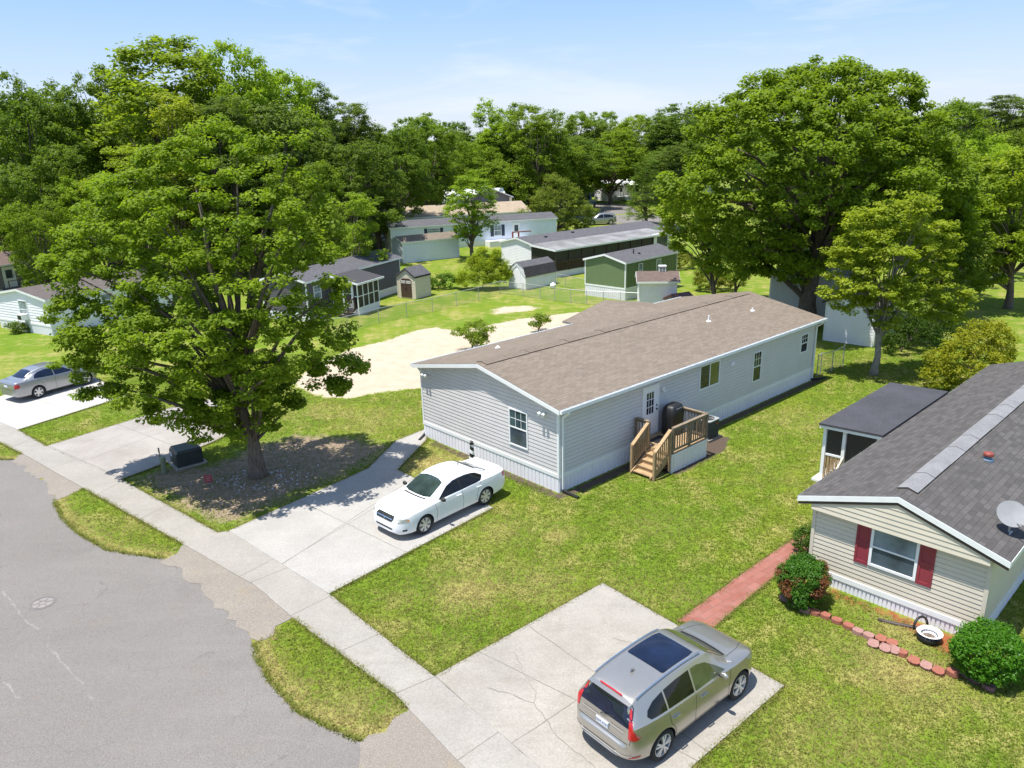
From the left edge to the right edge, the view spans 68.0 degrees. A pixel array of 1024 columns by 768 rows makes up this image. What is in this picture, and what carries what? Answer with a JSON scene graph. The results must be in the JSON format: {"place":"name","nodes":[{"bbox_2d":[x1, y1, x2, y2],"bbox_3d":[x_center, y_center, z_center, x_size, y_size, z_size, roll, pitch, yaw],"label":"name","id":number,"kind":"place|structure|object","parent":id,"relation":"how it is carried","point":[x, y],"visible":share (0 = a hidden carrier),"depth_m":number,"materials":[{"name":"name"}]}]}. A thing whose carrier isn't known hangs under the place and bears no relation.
{"place":"outdoors","nodes":[
{"label":"outdoors","id":0,"kind":"place"},
{"bbox_2d":[0,378,123,429],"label":"driveway","id":1,"kind":"structure","parent":0,"point":[20,413],"depth_m":38.67,"materials":[{"name":"concrete"}]},
{"bbox_2d":[0,362,96,397],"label":"parked car","id":2,"kind":"object","parent":1,"relation":"on","point":[37,380],"visible":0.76,"depth_m":39.92,"materials":[{"name":"silver metal"}]},
{"bbox_2d":[47,399,234,478],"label":"driveway","id":3,"kind":"structure","parent":0,"point":[125,449],"depth_m":33.12,"materials":[{"name":"concrete"}]},
{"bbox_2d":[0,459,359,767],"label":"road","id":4,"kind":"structure","parent":0,"point":[155,656],"depth_m":18.68,"materials":[{"name":"grey asphalt"}]},
{"bbox_2d":[0,422,538,767],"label":"sidewalk","id":5,"kind":"structure","parent":0,"point":[462,732],"depth_m":20.75,"materials":[{"name":"concrete"}]},
{"bbox_2d":[229,430,492,593],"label":"driveway","id":6,"kind":"structure","parent":0,"point":[330,537],"depth_m":25.31,"materials":[{"name":"concrete"}]},
{"bbox_2d":[374,457,504,534],"bbox_3d":[-2.478,3.669,26.215,2.220,1.510,4.895,15,24,42],"label":"parked car","id":7,"kind":"object","parent":6,"relation":"on","point":[422,502],"visible":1,"depth_m":25.50,"materials":[{"name":"white paint"}]},
{"bbox_2d":[0,168,1023,767],"bbox_3d":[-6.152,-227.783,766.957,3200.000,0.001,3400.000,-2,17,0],"label":"ground","id":8,"kind":"structure","parent":0,"point":[392,348],"depth_m":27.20,"materials":[{"name":"green plant"}]},
{"bbox_2d":[0,251,36,290],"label":"mobile home","id":9,"kind":"object","parent":8,"relation":"on","point":[10,278],"visible":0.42,"depth_m":70.71,"materials":[{"name":"grey"}]},
{"bbox_2d":[0,195,73,287],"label":"woodland tree","id":10,"kind":"object","parent":8,"relation":"on","point":[30,220],"visible":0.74,"depth_m":58.25,"materials":[{"name":"green plant"}]},
{"bbox_2d":[12,454,81,500],"bbox_3d":[-18.760,3.551,30.638,6.548,0.001,1.383,15,24,42],"label":"gravel shoulder","id":11,"kind":"object","parent":8,"relation":"on","point":[59,486],"visible":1,"depth_m":30.01},
{"bbox_2d":[0,144,98,279],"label":"woodland tree","id":12,"kind":"object","parent":8,"relation":"on","point":[18,177],"visible":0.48,"depth_m":62.87,"materials":[{"name":"green plant"}]},
{"bbox_2d":[0,67,116,277],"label":"woodland tree","id":13,"kind":"object","parent":8,"relation":"on","point":[25,103],"visible":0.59,"depth_m":68.04,"materials":[{"name":"green plant"}]},
{"bbox_2d":[14,103,127,273],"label":"woodland tree","id":14,"kind":"object","parent":8,"relation":"on","point":[94,161],"visible":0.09,"depth_m":72.50,"materials":[{"name":"green plant"}]},
{"bbox_2d":[0,269,172,335],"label":"mobile home","id":15,"kind":"object","parent":8,"relation":"on","point":[30,301],"visible":0.34,"depth_m":55.35,"materials":[{"name":"white"}]},
{"bbox_2d":[52,170,153,277],"bbox_3d":[-33.774,-12.156,63.496,7.603,11.243,7.062,13,23,39],"label":"woodland tree","id":16,"kind":"object","parent":8,"relation":"on","point":[66,197],"visible":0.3,"depth_m":61.97,"materials":[{"name":"green plant"}]},
{"bbox_2d":[70,62,154,261],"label":"woodland tree","id":17,"kind":"object","parent":8,"relation":"on","point":[92,89],"visible":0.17,"depth_m":85.43,"materials":[{"name":"green plant"}]},
{"bbox_2d":[75,143,195,268],"bbox_3d":[-32.757,-14.020,66.029,7.304,13.258,9.140,11,21,35],"label":"woodland tree","id":18,"kind":"object","parent":8,"relation":"on","point":[119,151],"visible":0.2,"depth_m":64.21,"materials":[{"name":"green plant"}]},
{"bbox_2d":[73,33,240,225],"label":"woodland tree","id":19,"kind":"object","parent":8,"relation":"on","point":[131,89],"visible":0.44,"depth_m":74.93,"materials":[{"name":"green plant"}]},
{"bbox_2d":[124,91,240,283],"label":"woodland tree","id":20,"kind":"object","parent":8,"relation":"on","point":[178,109],"visible":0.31,"depth_m":68.72,"materials":[{"name":"green plant"}]},
{"bbox_2d":[168,442,207,470],"bbox_3d":[-13.336,2.891,31.072,1.240,0.740,1.200,-15,22,-37],"label":"transformer box","id":21,"kind":"object","parent":8,"relation":"on","point":[185,455],"visible":0.91,"depth_m":30.74,"materials":[{"name":"metal"}]},
{"bbox_2d":[32,112,370,479],"bbox_3d":[-11.686,-2.708,27.558,11.825,13.640,7.495,6,19,23],"label":"sweetgum tree","id":22,"kind":"object","parent":8,"relation":"on","point":[227,378],"visible":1,"depth_m":26.75,"materials":[{"name":"green plant"}]},
{"bbox_2d":[167,49,248,240],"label":"woodland tree","id":23,"kind":"object","parent":8,"relation":"on","point":[200,98],"visible":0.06,"depth_m":79.50,"materials":[{"name":"green plant"}]},
{"bbox_2d":[166,93,279,278],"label":"woodland tree","id":24,"kind":"object","parent":8,"relation":"on","point":[234,114],"visible":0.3,"depth_m":71.37,"materials":[{"name":"green plant"}]},
{"bbox_2d":[160,545,290,640],"bbox_3d":[-8.398,5.868,22.347,6.661,0.001,1.712,15,24,42],"label":"gravel shoulder","id":25,"kind":"object","parent":8,"relation":"on","point":[255,612],"visible":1,"depth_m":21.76},
{"bbox_2d":[210,155,306,272],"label":"woodland tree","id":26,"kind":"object","parent":8,"relation":"on","point":[262,174],"visible":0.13,"depth_m":75.94,"materials":[{"name":"green plant"}]},
{"bbox_2d":[200,37,330,264],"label":"woodland tree","id":27,"kind":"object","parent":8,"relation":"on","point":[266,87],"visible":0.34,"depth_m":77.79,"materials":[{"name":"green plant"}]},
{"bbox_2d":[210,100,349,266],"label":"woodland tree","id":28,"kind":"object","parent":8,"relation":"on","point":[280,122],"visible":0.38,"depth_m":74.08,"materials":[{"name":"green plant"}]},
{"bbox_2d":[263,159,345,264],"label":"woodland tree","id":29,"kind":"object","parent":8,"relation":"on","point":[296,189],"visible":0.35,"depth_m":69.41,"materials":[{"name":"green plant"}]},
{"bbox_2d":[292,81,360,181],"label":"woodland tree","id":30,"kind":"object","parent":8,"relation":"on","point":[318,109],"visible":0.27,"depth_m":89.40,"materials":[{"name":"green plant"}]},
{"bbox_2d":[301,206,356,261],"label":"woodland tree","id":31,"kind":"object","parent":8,"relation":"on","point":[341,221],"visible":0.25,"depth_m":68.16,"materials":[{"name":"green plant"}]},
{"bbox_2d":[259,249,401,320],"bbox_3d":[-13.255,-8.271,61.882,7.002,3.610,13.428,6,19,23],"label":"mobile home","id":32,"kind":"object","parent":8,"relation":"on","point":[375,281],"visible":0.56,"depth_m":59.01,"materials":[{"name":"grey"}]},
{"bbox_2d":[285,126,409,255],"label":"woodland tree","id":33,"kind":"object","parent":8,"relation":"on","point":[355,154],"visible":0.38,"depth_m":79.02,"materials":[{"name":"green plant"}]},
{"bbox_2d":[322,101,386,244],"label":"woodland tree","id":34,"kind":"object","parent":8,"relation":"on","point":[349,120],"visible":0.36,"depth_m":95.64,"materials":[{"name":"green plant"}]},
{"bbox_2d":[328,191,389,260],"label":"woodland tree","id":35,"kind":"object","parent":8,"relation":"on","point":[357,228],"visible":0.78,"depth_m":64.07,"materials":[{"name":"green plant"}]},
{"bbox_2d":[340,161,406,249],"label":"woodland tree","id":36,"kind":"object","parent":8,"relation":"on","point":[391,213],"visible":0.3,"depth_m":92.68,"materials":[{"name":"green plant"}]},
{"bbox_2d":[349,179,407,247],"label":"woodland tree","id":37,"kind":"object","parent":8,"relation":"on","point":[386,204],"visible":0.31,"depth_m":95.47,"materials":[{"name":"green plant"}]},
{"bbox_2d":[343,115,444,217],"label":"woodland tree","id":38,"kind":"object","parent":8,"relation":"on","point":[392,138],"visible":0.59,"depth_m":99.65,"materials":[{"name":"green plant"}]},
{"bbox_2d":[317,281,500,337],"bbox_3d":[-6.911,-5.946,58.000,0.584,1.150,18.844,13,23,39],"label":"chain link fence","id":39,"kind":"object","parent":8,"relation":"on","point":[432,308],"visible":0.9,"depth_m":57.52,"materials":[{"name":"grey metal"}]},
{"bbox_2d":[359,710,464,767],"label":"gravel shoulder","id":40,"kind":"object","parent":8,"relation":"on","point":[407,739],"visible":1,"depth_m":15.99},
{"bbox_2d":[395,264,430,298],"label":"shed","id":41,"kind":"structure","parent":8,"relation":"on","point":[414,282],"depth_m":63.94,"materials":[{"name":"beige"}]},
{"bbox_2d":[390,232,459,262],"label":"home","id":42,"kind":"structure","parent":8,"relation":"on","point":[424,247],"depth_m":85.04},
{"bbox_2d":[388,112,469,204],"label":"woodland tree","id":43,"kind":"object","parent":8,"relation":"on","point":[438,132],"visible":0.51,"depth_m":111.34,"materials":[{"name":"green plant"}]},
{"bbox_2d":[372,201,530,239],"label":"mobile home","id":44,"kind":"object","parent":8,"relation":"on","point":[503,207],"visible":0.08,"depth_m":109.99,"materials":[{"name":"beige"}]},
{"bbox_2d":[432,121,479,185],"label":"woodland tree","id":45,"kind":"object","parent":8,"relation":"on","point":[454,125],"visible":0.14,"depth_m":142.26,"materials":[{"name":"green plant"}]},
{"bbox_2d":[439,169,500,257],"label":"yard tree","id":46,"kind":"object","parent":8,"relation":"on","point":[472,231],"visible":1,"depth_m":83.11,"materials":[{"name":"green plant"}]},
{"bbox_2d":[384,212,557,251],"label":"mobile home","id":47,"kind":"object","parent":8,"relation":"on","point":[508,226],"visible":0.5,"depth_m":96.76,"materials":[{"name":"white"}]},
{"bbox_2d":[450,317,496,347],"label":"sapling","id":48,"kind":"object","parent":8,"relation":"on","point":[478,336],"visible":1,"depth_m":46.74,"materials":[{"name":"green plant"}]},
{"bbox_2d":[447,141,517,193],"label":"woodland tree","id":49,"kind":"object","parent":8,"relation":"on","point":[470,157],"visible":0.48,"depth_m":128.23,"materials":[{"name":"green plant"}]},
{"bbox_2d":[454,245,512,289],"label":"forsythia shrub","id":50,"kind":"object","parent":8,"relation":"on","point":[487,264],"visible":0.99,"depth_m":66.33,"materials":[{"name":"green plant"}]},
{"bbox_2d":[463,97,520,186],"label":"woodland tree","id":51,"kind":"object","parent":8,"relation":"on","point":[481,135],"visible":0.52,"depth_m":137.02,"materials":[{"name":"green plant"}]},
{"bbox_2d":[484,126,550,200],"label":"woodland tree","id":52,"kind":"object","parent":8,"relation":"on","point":[508,145],"visible":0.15,"depth_m":136.83,"materials":[{"name":"green plant"}]},
{"bbox_2d":[509,256,556,289],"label":"shed","id":53,"kind":"structure","parent":8,"relation":"on","point":[541,271],"depth_m":67.15,"materials":[{"name":"white"}]},
{"bbox_2d":[482,102,591,211],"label":"woodland tree","id":54,"kind":"object","parent":8,"relation":"on","point":[533,178],"visible":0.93,"depth_m":123.62,"materials":[{"name":"green plant"}]},
{"bbox_2d":[514,172,600,231],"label":"tree","id":55,"kind":"object","parent":8,"relation":"on","point":[564,193],"visible":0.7,"depth_m":104.39,"materials":[{"name":"green plant"}]},
{"bbox_2d":[532,126,598,213],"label":"woodland tree","id":56,"kind":"object","parent":8,"relation":"on","point":[576,140],"visible":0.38,"depth_m":127.77,"materials":[{"name":"green plant"}]},
{"bbox_2d":[519,142,616,210],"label":"woodland tree","id":57,"kind":"object","parent":8,"relation":"on","point":[597,165],"visible":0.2,"depth_m":141.12,"materials":[{"name":"green plant"}]},
{"bbox_2d":[500,281,637,304],"bbox_3d":[4.879,-7.152,60.829,14.576,1.150,1.154,9,20,30],"label":"chain link fence","id":58,"kind":"object","parent":8,"relation":"on","point":[554,290],"visible":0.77,"depth_m":60.75,"materials":[{"name":"grey metal"}]},
{"bbox_2d":[499,221,669,277],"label":"mobile home","id":59,"kind":"object","parent":8,"relation":"on","point":[567,252],"visible":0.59,"depth_m":76.43,"materials":[{"name":"white"}]},
{"bbox_2d":[562,111,615,185],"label":"woodland tree","id":60,"kind":"object","parent":8,"relation":"on","point":[586,123],"visible":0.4,"depth_m":178.12,"materials":[{"name":"green plant"}]},
{"bbox_2d":[592,179,634,200],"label":"mobile home","id":61,"kind":"object","parent":8,"relation":"on","point":[621,194],"visible":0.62,"depth_m":167.82,"materials":[{"name":"white"}]},
{"bbox_2d":[579,129,654,203],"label":"woodland tree","id":62,"kind":"object","parent":8,"relation":"on","point":[611,185],"visible":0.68,"depth_m":154.67,"materials":[{"name":"green plant"}]},
{"bbox_2d":[410,291,827,498],"bbox_3d":[5.799,-1.006,36.082,20.175,4.208,10.182,-17,23,-40],"label":"mobile home","id":63,"kind":"object","parent":8,"relation":"on","point":[559,409],"visible":0.99,"depth_m":31.32,"materials":[{"name":"grey plastic"}]},
{"bbox_2d":[508,407,527,450],"bbox_3d":[0.240,1.676,28.462,0.045,1.480,1.020,-17,23,-40],"label":"window","id":64,"kind":"structure","parent":63,"relation":"in","point":[518,420],"depth_m":28.46,"materials":[{"name":"white glass"}]},
{"bbox_2d":[641,383,659,436],"bbox_3d":[5.550,1.058,30.361,1.050,2.090,0.090,-17,23,-40],"label":"door","id":65,"kind":"structure","parent":63,"relation":"in","point":[650,394],"depth_m":30.33,"materials":[{"name":"white metal"}]},
{"bbox_2d":[699,359,720,390],"bbox_3d":[8.558,-0.394,32.841,1.520,1.100,0.045,-17,23,-40],"label":"window","id":66,"kind":"structure","parent":63,"relation":"in","point":[709,375],"depth_m":32.84,"materials":[{"name":"green glass"}]},
{"bbox_2d":[604,114,653,191],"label":"woodland tree","id":67,"kind":"object","parent":8,"relation":"on","point":[625,126],"visible":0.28,"depth_m":178.50,"materials":[{"name":"green plant"}]},
{"bbox_2d":[583,243,678,300],"bbox_3d":[10.146,-9.741,64.285,4.344,3.750,7.828,15,24,42],"label":"mobile home","id":68,"kind":"object","parent":8,"relation":"on","point":[614,272],"visible":0.68,"depth_m":61.90,"materials":[{"name":"green"}]},
{"bbox_2d":[622,156,663,220],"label":"woodland tree","id":69,"kind":"object","parent":8,"relation":"on","point":[646,197],"visible":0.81,"depth_m":113.89,"materials":[{"name":"green plant"}]},
{"bbox_2d":[635,271,680,302],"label":"shed","id":70,"kind":"structure","parent":8,"relation":"on","point":[654,286],"depth_m":56.72,"materials":[{"name":"white"}]},
{"bbox_2d":[642,143,692,205],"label":"woodland tree","id":71,"kind":"object","parent":8,"relation":"on","point":[666,166],"visible":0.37,"depth_m":139.03,"materials":[{"name":"green plant"}]},
{"bbox_2d":[627,112,710,171],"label":"woodland tree","id":72,"kind":"object","parent":8,"relation":"on","point":[651,145],"visible":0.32,"depth_m":156.65,"materials":[{"name":"green plant"}]},
{"bbox_2d":[630,406,708,480],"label":"porch deck","id":73,"kind":"structure","parent":8,"relation":"on","point":[683,449],"depth_m":29.20,"materials":[{"name":"brown wood"}]},
{"bbox_2d":[662,401,683,434],"bbox_3d":[6.506,1.376,30.692,0.662,1.235,0.903,15,24,42],"label":"barbecue grill","id":74,"kind":"object","parent":73,"relation":"on","point":[672,413],"visible":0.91,"depth_m":30.38,"materials":[{"name":"grey metal"}]},
{"bbox_2d":[654,185,733,293],"bbox_3d":[13.257,-9.342,53.558,6.295,9.449,3.819,-2,17,0],"label":"yard tree","id":75,"kind":"object","parent":8,"relation":"on","point":[676,245],"visible":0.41,"depth_m":53.26,"materials":[{"name":"green plant"}]},
{"bbox_2d":[651,113,740,190],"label":"woodland tree","id":76,"kind":"object","parent":8,"relation":"on","point":[686,121],"visible":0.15,"depth_m":152.53,"materials":[{"name":"green plant"}]},
{"bbox_2d":[651,103,743,169],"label":"woodland tree","id":77,"kind":"object","parent":8,"relation":"on","point":[671,108],"visible":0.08,"depth_m":176.10,"materials":[{"name":"green plant"}]},
{"bbox_2d":[694,415,720,442],"bbox_3d":[8.255,1.853,32.217,0.900,0.923,0.900,-17,23,-40],"label":"air conditioner","id":78,"kind":"object","parent":8,"relation":"on","point":[713,429],"visible":0.47,"depth_m":31.92,"materials":[{"name":"grey metal"}]},
{"bbox_2d":[692,268,733,290],"bbox_3d":[17.045,-8.889,63.737,4.050,2.297,2.769,-2,17,0],"label":"scrub shrub","id":79,"kind":"object","parent":8,"relation":"on","point":[701,279],"visible":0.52,"depth_m":63.32,"materials":[{"name":"green plant"}]},
{"bbox_2d":[742,140,816,230],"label":"woodland tree","id":80,"kind":"object","parent":8,"relation":"on","point":[757,164],"visible":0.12,"depth_m":84.15,"materials":[{"name":"green plant"}]},
{"bbox_2d":[791,523,811,553],"bbox_3d":[8.961,4.776,23.313,0.766,0.839,1.255,14,23,41],"label":"shrub","id":81,"kind":"object","parent":8,"relation":"on","point":[798,533],"visible":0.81,"depth_m":23.07,"materials":[{"name":"green plant"}]},
{"bbox_2d":[774,551,832,610],"bbox_3d":[7.920,5.339,20.545,1.598,1.475,1.580,-2,17,0],"label":"photinia shrub","id":82,"kind":"object","parent":8,"relation":"on","point":[792,586],"visible":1,"depth_m":20.21,"materials":[{"name":"green plant"}]},
{"bbox_2d":[769,262,864,316],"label":"outbuilding","id":83,"kind":"structure","parent":8,"relation":"on","point":[782,291],"depth_m":52.24,"materials":[{"name":"metal"}]},
{"bbox_2d":[651,54,997,327],"bbox_3d":[19.741,-11.563,47.301,22.761,17.097,13.267,-2,17,0],"label":"oak tree","id":84,"kind":"object","parent":8,"relation":"on","point":[839,182],"visible":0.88,"depth_m":44.73,"materials":[{"name":"green plant"}]},
{"bbox_2d":[822,283,896,346],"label":"shed","id":85,"kind":"structure","parent":8,"relation":"on","point":[848,329],"depth_m":46.13,"materials":[{"name":"white"}]},
{"bbox_2d":[815,189,982,375],"bbox_3d":[19.917,-5.115,39.145,8.333,9.668,4.652,-9,19,-22],"label":"ornamental tree","id":86,"kind":"object","parent":8,"relation":"on","point":[897,293],"visible":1,"depth_m":38.13,"materials":[{"name":"green plant"}]},
{"bbox_2d":[797,361,1023,633],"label":"mobile home","id":87,"kind":"object","parent":8,"relation":"on","point":[909,491],"visible":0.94,"depth_m":20.66,"materials":[{"name":"beige"}]},
{"bbox_2d":[867,529,920,581],"bbox_3d":[9.978,4.428,19.838,0.045,1.150,1.200,-17,23,-41],"label":"window","id":88,"kind":"structure","parent":87,"relation":"in","point":[889,553],"depth_m":19.84,"materials":[{"name":"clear glass"}]},
{"bbox_2d":[996,500,1023,534],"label":"satellite dish","id":89,"kind":"object","parent":87,"relation":"on","point":[1009,513],"visible":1,"depth_m":18.57,"materials":[{"name":"grey metal"}]},
{"bbox_2d":[881,310,964,352],"bbox_3d":[23.930,-3.139,44.500,5.770,2.487,2.541,-7,18,-17],"label":"dark shrub","id":90,"kind":"object","parent":8,"relation":"on","point":[890,336],"visible":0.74,"depth_m":43.98,"materials":[{"name":"green plant"}]},
{"bbox_2d":[913,615,942,645],"bbox_3d":[10.427,6.170,18.964,0.600,0.507,0.637,-9,19,-22],"label":"tyre planter","id":91,"kind":"object","parent":8,"relation":"on","point":[928,634],"visible":1,"depth_m":19.00,"materials":[{"name":"white rubber"}]},
{"bbox_2d":[862,97,1003,268],"bbox_3d":[31.573,-14.189,58.353,10.241,14.885,10.998,-12,20,-31],"label":"yard tree","id":92,"kind":"object","parent":8,"relation":"on","point":[963,107],"visible":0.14,"depth_m":56.88,"materials":[{"name":"green plant"}]},
{"bbox_2d":[913,214,994,321],"bbox_3d":[28.761,-7.694,50.476,5.489,7.257,5.128,12,22,37],"label":"yard tree","id":93,"kind":"object","parent":8,"relation":"on","point":[959,277],"visible":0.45,"depth_m":49.14,"materials":[{"name":"green plant"}]},
{"bbox_2d":[927,101,997,152],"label":"woodland tree","id":94,"kind":"object","parent":8,"relation":"on","point":[962,126],"visible":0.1,"depth_m":112.17,"materials":[{"name":"green plant"}]},
{"bbox_2d":[916,318,1020,388],"bbox_3d":[22.550,-1.366,37.135,5.092,3.584,3.724,-2,17,0],"label":"yellow shrub","id":95,"kind":"object","parent":8,"relation":"on","point":[948,355],"visible":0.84,"depth_m":36.86,"materials":[{"name":"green plant"}]},
{"bbox_2d":[933,131,1023,271],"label":"yard tree","id":96,"kind":"object","parent":8,"relation":"on","point":[998,148],"visible":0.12,"depth_m":62.90,"materials":[{"name":"green plant"}]},
{"bbox_2d":[935,147,1023,308],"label":"shade tree","id":97,"kind":"object","parent":8,"relation":"on","point":[1007,253],"visible":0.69,"depth_m":51.76,"materials":[{"name":"green plant"}]},
{"bbox_2d":[946,614,1023,687],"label":"boxwood shrub","id":98,"kind":"object","parent":8,"relation":"on","point":[974,638],"visible":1,"depth_m":17.17,"materials":[{"name":"green plant"}]},
{"bbox_2d":[960,94,1023,157],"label":"woodland tree","id":99,"kind":"object","parent":8,"relation":"on","point":[1001,114],"visible":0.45,"depth_m":119.77,"materials":[{"name":"green plant"}]},
{"bbox_2d":[978,128,1023,238],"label":"woodland tree","id":100,"kind":"object","parent":8,"relation":"on","point":[1016,136],"visible":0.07,"depth_m":79.03,"materials":[{"name":"green plant"}]},
{"bbox_2d":[0,0,1023,140],"label":"sky","id":101,"kind":"structure","parent":0,"point":[402,58],"materials":[{"name":"blue"}]},
{"bbox_2d":[580,203,637,214],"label":"road","id":102,"kind":"structure","parent":0,"point":[613,208],"depth_m":146.98,"materials":[{"name":"grey asphalt"}]},
{"bbox_2d":[435,583,783,767],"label":"driveway","id":103,"kind":"structure","parent":0,"point":[563,653],"depth_m":17.75,"materials":[{"name":"concrete"}]},
{"bbox_2d":[577,620,751,761],"bbox_3d":[3.468,6.396,16.692,4.494,1.704,2.162,-16,22,-38],"label":"parked car","id":104,"kind":"object","parent":103,"relation":"on","point":[653,694],"visible":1,"depth_m":15.72,"materials":[{"name":"silver paint"}]},
{"bbox_2d":[678,536,809,626],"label":"path","id":105,"kind":"structure","parent":0,"point":[723,602],"depth_m":21.29,"materials":[{"name":"brick"}]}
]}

